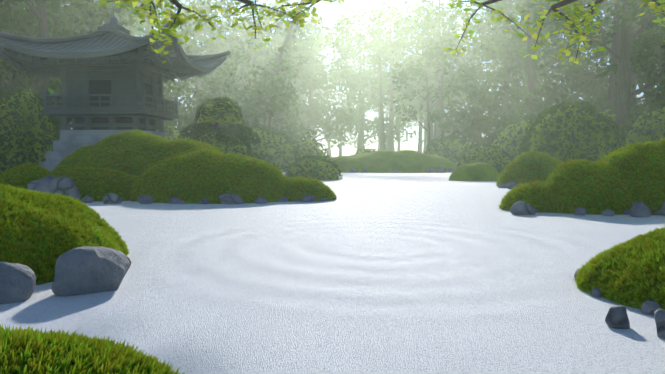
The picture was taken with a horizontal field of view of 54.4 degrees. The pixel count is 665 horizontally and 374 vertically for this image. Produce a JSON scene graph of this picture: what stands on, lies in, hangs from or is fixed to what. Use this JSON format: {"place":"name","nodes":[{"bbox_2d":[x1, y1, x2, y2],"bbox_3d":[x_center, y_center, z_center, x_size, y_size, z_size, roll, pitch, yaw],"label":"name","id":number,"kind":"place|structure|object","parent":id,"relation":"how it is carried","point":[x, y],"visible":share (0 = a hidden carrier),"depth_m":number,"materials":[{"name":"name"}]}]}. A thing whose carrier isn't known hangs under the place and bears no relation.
{"place":"outdoors","nodes":[
{"label":"outdoors","id":0,"kind":"place"},
{"bbox_2d":[0,172,664,373],"bbox_3d":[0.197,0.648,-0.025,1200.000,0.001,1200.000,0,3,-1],"label":"gravel ground","id":1,"kind":"structure","parent":0,"point":[167,299],"depth_m":3.08,"materials":[{"name":"white gravel"}]},
{"bbox_2d":[0,262,35,303],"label":"boulder","id":2,"kind":"object","parent":1,"relation":"on","point":[23,290],"visible":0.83,"depth_m":2.86,"materials":[{"name":"grey stone"}]},
{"bbox_2d":[0,166,48,188],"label":"moss","id":3,"kind":"object","parent":1,"relation":"on","point":[22,184],"depth_m":9.42,"materials":[{"name":"green plant"}]},
{"bbox_2d":[0,162,54,189],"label":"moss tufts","id":4,"kind":"object","parent":1,"relation":"on","point":[23,167],"depth_m":9.48,"materials":[{"name":"green plant"}]},
{"bbox_2d":[0,85,59,174],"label":"shrub","id":5,"kind":"object","parent":1,"relation":"on","point":[37,122],"depth_m":19.37,"materials":[{"name":"green plant"}]},
{"bbox_2d":[27,175,55,194],"bbox_3d":[-4.096,0.078,9.229,0.484,0.501,0.415,-2,3,-30],"label":"rock","id":6,"kind":"object","parent":1,"relation":"on","point":[34,185],"depth_m":9.06,"materials":[{"name":"grey stone"}]},
{"bbox_2d":[0,183,128,284],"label":"moss","id":7,"kind":"object","parent":1,"relation":"on","point":[38,282],"visible":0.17,"depth_m":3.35,"materials":[{"name":"green plant"}]},
{"bbox_2d":[48,176,80,199],"bbox_3d":[-3.763,0.093,9.163,0.442,0.493,0.508,0,3,-1],"label":"rock","id":8,"kind":"object","parent":1,"relation":"on","point":[62,185],"depth_m":8.97,"materials":[{"name":"grey stone"}]},
{"bbox_2d":[0,343,144,373],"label":"moss","id":9,"kind":"object","parent":1,"relation":"on","point":[60,371],"visible":0.04,"depth_m":1.16,"materials":[{"name":"green plant"}]},
{"bbox_2d":[51,246,130,295],"bbox_3d":[-1.143,0.425,3.085,0.367,0.289,0.237,-1,3,-25],"label":"boulder","id":10,"kind":"object","parent":1,"relation":"on","point":[84,264],"visible":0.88,"depth_m":3.00,"materials":[{"name":"grey stone"}]},
{"bbox_2d":[0,324,184,373],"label":"moss tufts","id":11,"kind":"object","parent":1,"relation":"on","point":[29,341],"visible":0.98,"depth_m":1.22,"materials":[{"name":"green plant"}]},
{"bbox_2d":[54,166,138,199],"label":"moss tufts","id":12,"kind":"object","parent":1,"relation":"on","point":[76,171],"depth_m":9.36,"materials":[{"name":"green plant"}]},
{"bbox_2d":[60,170,135,201],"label":"moss","id":13,"kind":"object","parent":1,"relation":"on","point":[96,199],"depth_m":9.28,"materials":[{"name":"green plant"}]},
{"bbox_2d":[103,193,122,203],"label":"rock","id":14,"kind":"object","parent":1,"relation":"on","point":[112,197],"visible":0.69,"depth_m":8.67,"materials":[{"name":"grey stone"}]},
{"bbox_2d":[0,9,230,171],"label":"pavilion","id":15,"kind":"structure","parent":1,"relation":"on","point":[90,56],"depth_m":15.03,"materials":[{"name":"grey wood"}]},
{"bbox_2d":[51,129,223,177],"bbox_3d":[-3.128,-0.403,11.053,3.432,1.092,2.694,0,3,-1],"label":"moss","id":16,"kind":"object","parent":1,"relation":"on","point":[136,157],"depth_m":10.26,"materials":[{"name":"green plant"}]},
{"bbox_2d":[138,195,153,203],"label":"rock","id":17,"kind":"object","parent":1,"relation":"on","point":[149,199],"visible":0.81,"depth_m":8.72,"materials":[{"name":"grey stone"}]},
{"bbox_2d":[129,148,286,203],"bbox_3d":[-1.754,-0.161,9.654,2.514,0.743,1.988,0,3,-1],"label":"moss","id":18,"kind":"object","parent":1,"relation":"on","point":[204,191],"visible":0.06,"depth_m":8.96,"materials":[{"name":"green plant"}]},
{"bbox_2d":[93,0,343,62],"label":"maple","id":19,"kind":"object","parent":1,"relation":"on","point":[294,15],"visible":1,"depth_m":6.83,"materials":[{"name":"green plant"}]},
{"bbox_2d":[178,97,262,158],"bbox_3d":[-3.074,-1.288,17.621,2.507,2.298,1.954,0,3,-1],"label":"cloud pine","id":20,"kind":"object","parent":1,"relation":"on","point":[244,129],"depth_m":17.06,"materials":[{"name":"green plant"}]},
{"bbox_2d":[194,96,244,123],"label":"bush","id":21,"kind":"object","parent":20,"relation":"attached to","point":[227,119],"depth_m":16.96,"materials":[{"name":"green plant"}]},
{"bbox_2d":[190,125,251,156],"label":"bush","id":22,"kind":"object","parent":20,"relation":"attached to","point":[238,149],"depth_m":16.91,"materials":[{"name":"green plant"}]},
{"bbox_2d":[218,194,242,203],"bbox_3d":[-1.373,0.180,8.712,0.328,0.179,0.229,0,3,-1],"label":"rock","id":23,"kind":"object","parent":1,"relation":"on","point":[231,199],"visible":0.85,"depth_m":8.63,"materials":[{"name":"grey stone"}]},
{"bbox_2d":[301,195,314,201],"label":"rock","id":24,"kind":"object","parent":1,"relation":"on","point":[308,198],"depth_m":9.04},
{"bbox_2d":[284,179,333,201],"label":"moss","id":25,"kind":"object","parent":1,"relation":"on","point":[300,196],"depth_m":9.23,"materials":[{"name":"green plant"}]},
{"bbox_2d":[282,176,335,199],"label":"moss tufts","id":26,"kind":"object","parent":1,"relation":"on","point":[292,181],"depth_m":9.31,"materials":[{"name":"green plant"}]},
{"bbox_2d":[285,154,342,180],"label":"shrub","id":27,"kind":"object","parent":1,"relation":"on","point":[310,161],"depth_m":17.04,"materials":[{"name":"green plant"}]},
{"bbox_2d":[324,155,359,172],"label":"shrub","id":28,"kind":"object","parent":1,"relation":"on","point":[350,161],"depth_m":25.24,"materials":[{"name":"green plant"}]},
{"bbox_2d":[349,150,456,172],"bbox_3d":[2.582,-1.064,26.447,5.849,0.932,3.690,0,3,-1],"label":"moss","id":29,"kind":"object","parent":1,"relation":"on","point":[374,160],"depth_m":25.20,"materials":[{"name":"green plant"}]},
{"bbox_2d":[449,162,500,180],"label":"moss","id":30,"kind":"object","parent":1,"relation":"on","point":[482,170],"depth_m":16.64,"materials":[{"name":"green plant"}]},
{"bbox_2d":[457,142,512,173],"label":"shrub","id":31,"kind":"object","parent":1,"relation":"on","point":[496,161],"depth_m":21.54,"materials":[{"name":"green plant"}]},
{"bbox_2d":[510,201,535,214],"bbox_3d":[2.112,0.251,7.144,0.298,0.192,0.219,0,3,-1],"label":"rock","id":32,"kind":"object","parent":1,"relation":"on","point":[516,209],"visible":0.79,"depth_m":7.06,"materials":[{"name":"grey stone"}]},
{"bbox_2d":[498,180,552,211],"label":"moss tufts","id":33,"kind":"object","parent":1,"relation":"on","point":[526,187],"visible":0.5,"depth_m":7.58,"materials":[{"name":"green plant"}]},
{"bbox_2d":[501,186,550,212],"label":"moss","id":34,"kind":"object","parent":1,"relation":"on","point":[544,210],"visible":0.1,"depth_m":7.46,"materials":[{"name":"green plant"}]},
{"bbox_2d":[501,154,556,184],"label":"moss","id":35,"kind":"object","parent":1,"relation":"on","point":[530,171],"depth_m":12.82,"materials":[{"name":"green plant"}]},
{"bbox_2d":[496,150,563,187],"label":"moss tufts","id":36,"kind":"object","parent":1,"relation":"on","point":[522,156],"depth_m":12.89,"materials":[{"name":"green plant"}]},
{"bbox_2d":[443,0,664,66],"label":"maple","id":37,"kind":"object","parent":1,"relation":"on","point":[578,9],"visible":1,"depth_m":7.25,"materials":[{"name":"green plant"}]},
{"bbox_2d":[519,97,626,162],"bbox_3d":[7.013,-1.429,19.084,3.312,2.389,3.145,0,3,-1],"label":"shrub","id":38,"kind":"object","parent":1,"relation":"on","point":[579,124],"depth_m":18.13,"materials":[{"name":"green plant"}]},
{"bbox_2d":[543,158,632,214],"bbox_3d":[2.990,0.012,7.567,1.132,0.600,0.984,0,3,-1],"label":"moss","id":39,"kind":"object","parent":1,"relation":"on","point":[599,198],"visible":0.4,"depth_m":7.21,"materials":[{"name":"green plant"}]},
{"bbox_2d":[590,287,602,297],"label":"small rock","id":40,"kind":"object","parent":1,"relation":"on","point":[596,292],"visible":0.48,"depth_m":2.96,"materials":[{"name":"grey stone"}]},
{"bbox_2d":[605,305,629,328],"bbox_3d":[1.081,0.501,2.442,0.082,0.106,0.080,-1,3,-25],"label":"rock","id":41,"kind":"object","parent":1,"relation":"on","point":[617,312],"visible":0.96,"depth_m":2.42,"materials":[{"name":"grey stone"}]},
{"bbox_2d":[574,225,664,309],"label":"moss","id":42,"kind":"object","parent":1,"relation":"on","point":[634,303],"visible":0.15,"depth_m":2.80,"materials":[{"name":"green plant"}]},
{"bbox_2d":[596,137,664,214],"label":"moss","id":43,"kind":"object","parent":1,"relation":"on","point":[653,206],"visible":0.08,"depth_m":7.28,"materials":[{"name":"green plant"}]},
{"bbox_2d":[630,201,650,217],"bbox_3d":[3.261,0.256,6.893,0.248,0.211,0.216,-2,3,-33],"label":"rock","id":44,"kind":"object","parent":1,"relation":"on","point":[637,211],"visible":0.83,"depth_m":6.81,"materials":[{"name":"grey stone"}]},
{"bbox_2d":[641,300,660,314],"bbox_3d":[1.312,0.503,2.659,0.094,0.074,0.079,-2,4,-41],"label":"small rock","id":45,"kind":"object","parent":1,"relation":"on","point":[651,305],"visible":0.69,"depth_m":2.63,"materials":[{"name":"grey stone"}]},
{"bbox_2d":[654,308,664,337],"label":"rock","id":46,"kind":"object","parent":1,"relation":"on","point":[659,318],"visible":0.92,"depth_m":2.31,"materials":[{"name":"grey stone"}]},
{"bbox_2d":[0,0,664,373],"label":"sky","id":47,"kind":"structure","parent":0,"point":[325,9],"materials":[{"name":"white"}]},
{"label":"forest floor","id":48,"kind":"structure","parent":0,"visible":0},
{"bbox_2d":[0,23,29,85],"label":"tree","id":49,"kind":"object","parent":48,"relation":"on","point":[2,62],"depth_m":23.99,"materials":[{"name":"green plant"}]},
{"bbox_2d":[0,89,60,140],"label":"tree","id":50,"kind":"object","parent":48,"relation":"on","point":[5,94],"depth_m":22.51,"materials":[{"name":"green plant"}]},
{"bbox_2d":[0,0,78,129],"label":"tree","id":51,"kind":"object","parent":48,"relation":"on","point":[34,3],"depth_m":35.08,"materials":[{"name":"green plant"}]},
{"bbox_2d":[0,0,82,120],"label":"tree","id":52,"kind":"object","parent":48,"relation":"on","point":[43,28],"depth_m":25.07,"materials":[{"name":"green plant"}]},
{"bbox_2d":[0,0,105,121],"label":"tree","id":53,"kind":"object","parent":48,"relation":"on","point":[53,31],"depth_m":30.24,"materials":[{"name":"green plant"}]},
{"bbox_2d":[0,0,136,99],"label":"tree","id":54,"kind":"object","parent":48,"relation":"on","point":[53,17],"depth_m":28.27,"materials":[{"name":"green plant"}]},
{"bbox_2d":[62,0,185,99],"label":"tree","id":55,"kind":"object","parent":48,"relation":"on","point":[101,12],"depth_m":32.05,"materials":[{"name":"green plant"}]},
{"bbox_2d":[73,0,201,129],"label":"tree","id":56,"kind":"object","parent":48,"relation":"on","point":[147,30],"depth_m":45.06,"materials":[{"name":"green plant"}]},
{"bbox_2d":[121,0,165,35],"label":"tree","id":57,"kind":"object","parent":48,"relation":"on","point":[136,32],"depth_m":50.10,"materials":[{"name":"green plant"}]},
{"bbox_2d":[126,0,199,104],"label":"tree","id":58,"kind":"object","parent":48,"relation":"on","point":[180,28],"depth_m":98.57,"materials":[{"name":"green plant"}]},
{"bbox_2d":[122,4,215,122],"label":"tree","id":59,"kind":"object","parent":48,"relation":"on","point":[213,12],"depth_m":71.72,"materials":[{"name":"green plant"}]},
{"bbox_2d":[157,120,188,139],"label":"hedge","id":60,"kind":"object","parent":48,"relation":"on","point":[168,130],"depth_m":24.79,"materials":[{"name":"green plant"}]},
{"bbox_2d":[163,75,197,130],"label":"tree","id":61,"kind":"object","parent":48,"relation":"on","point":[176,92],"depth_m":40.69,"materials":[{"name":"green plant"}]},
{"bbox_2d":[154,0,249,100],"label":"tree","id":62,"kind":"object","parent":48,"relation":"on","point":[219,39],"depth_m":58.51,"materials":[{"name":"green plant"}]},
{"bbox_2d":[158,2,267,126],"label":"tree","id":63,"kind":"object","parent":48,"relation":"on","point":[216,33],"depth_m":69.06,"materials":[{"name":"green plant"}]},
{"bbox_2d":[184,93,245,134],"bbox_3d":[-6.261,-2.981,34.478,3.506,4.136,3.342,3,4,42],"label":"tree","id":64,"kind":"object","parent":48,"relation":"on","point":[198,102],"depth_m":34.42,"materials":[{"name":"green plant"}]},
{"bbox_2d":[184,0,259,83],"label":"tree","id":65,"kind":"object","parent":48,"relation":"on","point":[215,39],"depth_m":72.68,"materials":[{"name":"green plant"}]},
{"bbox_2d":[186,68,260,130],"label":"tree","id":66,"kind":"object","parent":48,"relation":"on","point":[218,83],"depth_m":41.66,"materials":[{"name":"green plant"}]},
{"bbox_2d":[188,0,306,129],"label":"tree","id":67,"kind":"object","parent":48,"relation":"on","point":[232,4],"depth_m":73.69,"materials":[{"name":"green plant"}]},
{"bbox_2d":[209,44,307,135],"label":"tree","id":68,"kind":"object","parent":48,"relation":"on","point":[264,83],"depth_m":47.14,"materials":[{"name":"green plant"}]},
{"bbox_2d":[211,66,316,137],"bbox_3d":[-3.846,-4.193,38.445,5.596,6.179,6.744,1,3,26],"label":"tree","id":69,"kind":"object","parent":48,"relation":"on","point":[254,107],"depth_m":37.85,"materials":[{"name":"green plant"}]},
{"bbox_2d":[214,19,321,132],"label":"tree","id":70,"kind":"object","parent":48,"relation":"on","point":[258,59],"depth_m":68.19,"materials":[{"name":"green plant"}]},
{"bbox_2d":[240,124,300,171],"bbox_3d":[-3.031,-1.603,26.800,3.603,2.009,3.251,0,3,-1],"label":"hedge","id":71,"kind":"object","parent":48,"relation":"on","point":[272,153],"depth_m":25.89,"materials":[{"name":"green plant"}]},
{"bbox_2d":[238,0,333,138],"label":"tree","id":72,"kind":"object","parent":48,"relation":"on","point":[278,27],"depth_m":70.35,"materials":[{"name":"green plant"}]},
{"bbox_2d":[240,0,335,129],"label":"tree","id":73,"kind":"object","parent":48,"relation":"on","point":[313,51],"depth_m":71.22,"materials":[{"name":"green plant"}]},
{"bbox_2d":[259,22,322,101],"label":"tree","id":74,"kind":"object","parent":48,"relation":"on","point":[307,43],"depth_m":72.22,"materials":[{"name":"green plant"}]},
{"bbox_2d":[244,14,353,139],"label":"tree","id":75,"kind":"object","parent":48,"relation":"on","point":[321,67],"depth_m":70.85,"materials":[{"name":"green plant"}]},
{"bbox_2d":[251,0,352,127],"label":"tall tree","id":76,"kind":"object","parent":48,"relation":"on","point":[287,40],"depth_m":61.53,"materials":[{"name":"plant"}]},
{"bbox_2d":[289,134,329,159],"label":"hedge","id":77,"kind":"object","parent":48,"relation":"on","point":[301,143],"depth_m":30.19,"materials":[{"name":"green plant"}]},
{"bbox_2d":[306,72,352,156],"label":"tree","id":78,"kind":"object","parent":48,"relation":"on","point":[327,105],"depth_m":116.04,"materials":[{"name":"green plant"}]},
{"bbox_2d":[296,30,379,148],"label":"tree","id":79,"kind":"object","parent":48,"relation":"on","point":[351,123],"depth_m":83.98,"materials":[{"name":"green plant"}]},
{"bbox_2d":[326,59,367,155],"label":"tree","id":80,"kind":"object","parent":48,"relation":"on","point":[351,138],"depth_m":134.15,"materials":[{"name":"green plant"}]},
{"bbox_2d":[320,36,405,149],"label":"tree","id":81,"kind":"object","parent":48,"relation":"on","point":[363,99],"depth_m":82.30,"materials":[{"name":"green plant"}]},
{"bbox_2d":[324,6,416,153],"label":"tree","id":82,"kind":"object","parent":48,"relation":"on","point":[374,91],"depth_m":90.28,"materials":[{"name":"green plant"}]},
{"bbox_2d":[338,18,414,149],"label":"tree","id":83,"kind":"object","parent":48,"relation":"on","point":[372,56],"depth_m":89.04,"materials":[{"name":"green plant"}]},
{"bbox_2d":[342,6,425,150],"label":"tree","id":84,"kind":"object","parent":48,"relation":"on","point":[392,104],"depth_m":82.23,"materials":[{"name":"green plant"}]},
{"bbox_2d":[335,2,433,150],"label":"tree","id":85,"kind":"object","parent":48,"relation":"on","point":[382,137],"depth_m":69.12,"materials":[{"name":"green plant"}]},
{"bbox_2d":[383,41,448,145],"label":"tree","id":86,"kind":"object","parent":48,"relation":"on","point":[408,104],"depth_m":84.75,"materials":[{"name":"green plant"}]},
{"bbox_2d":[383,26,452,152],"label":"tree","id":87,"kind":"object","parent":48,"relation":"on","point":[420,127],"depth_m":101.25,"materials":[{"name":"green plant"}]},
{"bbox_2d":[388,4,459,147],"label":"tree","id":88,"kind":"object","parent":48,"relation":"on","point":[429,77],"depth_m":76.25,"materials":[{"name":"green plant"}]},
{"bbox_2d":[385,4,471,138],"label":"tree","id":89,"kind":"object","parent":48,"relation":"on","point":[464,42],"depth_m":99.02,"materials":[{"name":"green plant"}]},
{"bbox_2d":[391,0,478,147],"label":"tree","id":90,"kind":"object","parent":48,"relation":"on","point":[439,74],"depth_m":71.50,"materials":[{"name":"green plant"}]},
{"bbox_2d":[380,34,493,151],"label":"tree","id":91,"kind":"object","parent":48,"relation":"on","point":[425,73],"depth_m":45.62,"materials":[{"name":"green plant"}]},
{"bbox_2d":[391,0,501,138],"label":"tree","id":92,"kind":"object","parent":48,"relation":"on","point":[432,32],"depth_m":57.72,"materials":[{"name":"green plant"}]},
{"bbox_2d":[407,30,491,134],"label":"tree","id":93,"kind":"object","parent":48,"relation":"on","point":[463,97],"depth_m":79.59,"materials":[{"name":"green plant"}]},
{"bbox_2d":[424,134,478,164],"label":"hedge","id":94,"kind":"object","parent":48,"relation":"on","point":[455,151],"depth_m":30.79,"materials":[{"name":"green plant"}]},
{"bbox_2d":[438,105,505,145],"bbox_3d":[7.497,-2.634,34.394,3.459,3.454,3.467,0,3,-1],"label":"tree","id":95,"kind":"object","parent":48,"relation":"on","point":[468,128],"depth_m":34.20,"materials":[{"name":"green plant"}]},
{"bbox_2d":[426,66,526,130],"bbox_3d":[9.004,-4.353,39.675,6.336,6.382,5.795,0,3,-1],"label":"tree","id":96,"kind":"object","parent":48,"relation":"on","point":[480,100],"depth_m":38.88,"materials":[{"name":"green plant"}]},
{"bbox_2d":[457,0,547,92],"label":"tree","id":97,"kind":"object","parent":48,"relation":"on","point":[497,49],"depth_m":65.48,"materials":[{"name":"green plant"}]},
{"bbox_2d":[461,31,544,119],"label":"tree","id":98,"kind":"object","parent":48,"relation":"on","point":[508,86],"depth_m":45.29,"materials":[{"name":"green plant"}]},
{"bbox_2d":[461,0,549,114],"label":"tree","id":99,"kind":"object","parent":48,"relation":"on","point":[538,72],"depth_m":53.78,"materials":[{"name":"green plant"}]},
{"bbox_2d":[454,0,566,118],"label":"tree","id":100,"kind":"object","parent":48,"relation":"on","point":[484,24],"depth_m":46.17,"materials":[{"name":"green plant"}]},
{"bbox_2d":[487,110,540,160],"bbox_3d":[8.015,-1.815,26.127,4.211,2.559,3.786,0,3,-1],"label":"hedge","id":101,"kind":"object","parent":48,"relation":"on","point":[519,133],"depth_m":25.42,"materials":[{"name":"green plant"}]},
{"bbox_2d":[492,87,549,132],"bbox_3d":[10.931,-3.423,37.191,3.951,4.769,5.075,3,4,44],"label":"tree","id":102,"kind":"object","parent":48,"relation":"on","point":[512,109],"depth_m":36.28,"materials":[{"name":"green plant"}]},
{"bbox_2d":[454,0,607,114],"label":"tree","id":103,"kind":"object","parent":48,"relation":"on","point":[513,47],"depth_m":40.49,"materials":[{"name":"green plant"}]},
{"bbox_2d":[475,0,609,77],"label":"tree","id":104,"kind":"object","parent":48,"relation":"on","point":[583,55],"depth_m":48.37,"materials":[{"name":"green plant"}]},
{"bbox_2d":[506,11,609,109],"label":"tree","id":105,"kind":"object","parent":48,"relation":"on","point":[547,47],"depth_m":41.77,"materials":[{"name":"green plant"}]},
{"bbox_2d":[556,61,608,106],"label":"tree","id":106,"kind":"object","parent":48,"relation":"on","point":[597,91],"depth_m":44.15,"materials":[{"name":"green plant"}]},
{"bbox_2d":[508,0,664,136],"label":"tree","id":107,"kind":"object","parent":48,"relation":"on","point":[625,40],"depth_m":26.79,"materials":[{"name":"green plant"}]},
{"bbox_2d":[559,95,621,145],"bbox_3d":[11.011,-2.347,28.155,4.661,3.363,4.563,-2,3,-32],"label":"hedge","id":108,"kind":"object","parent":48,"relation":"on","point":[612,114],"depth_m":27.35,"materials":[{"name":"green plant"}]},
{"bbox_2d":[518,0,664,120],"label":"tree","id":109,"kind":"object","parent":48,"relation":"on","point":[611,74],"depth_m":32.30,"materials":[{"name":"green plant"}]},
{"bbox_2d":[565,0,640,56],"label":"tree","id":110,"kind":"object","parent":48,"relation":"on","point":[601,40],"depth_m":37.20,"materials":[{"name":"green plant"}]},
{"bbox_2d":[551,11,664,128],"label":"tree","id":111,"kind":"object","parent":48,"relation":"on","point":[582,82],"depth_m":37.71,"materials":[{"name":"green plant"}]},
{"bbox_2d":[564,0,662,106],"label":"tree","id":112,"kind":"object","parent":48,"relation":"on","point":[604,9],"depth_m":44.53,"materials":[{"name":"green plant"}]},
{"bbox_2d":[578,48,664,126],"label":"tree","id":113,"kind":"object","parent":48,"relation":"on","point":[607,76],"depth_m":37.18,"materials":[{"name":"green plant"}]},
{"bbox_2d":[585,0,659,109],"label":"tree","id":114,"kind":"object","parent":48,"relation":"on","point":[609,45],"depth_m":52.63,"materials":[{"name":"green plant"}]},
{"bbox_2d":[595,32,664,121],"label":"tree","id":115,"kind":"object","parent":48,"relation":"on","point":[647,37],"depth_m":27.20,"materials":[{"name":"green plant"}]},
{"bbox_2d":[617,98,664,145],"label":"hedge","id":116,"kind":"object","parent":48,"relation":"on","point":[651,136],"depth_m":21.25,"materials":[{"name":"green plant"}]},
{"bbox_2d":[644,71,664,104],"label":"tree","id":117,"kind":"object","parent":48,"relation":"on","point":[653,91],"depth_m":25.09,"materials":[{"name":"green plant"}]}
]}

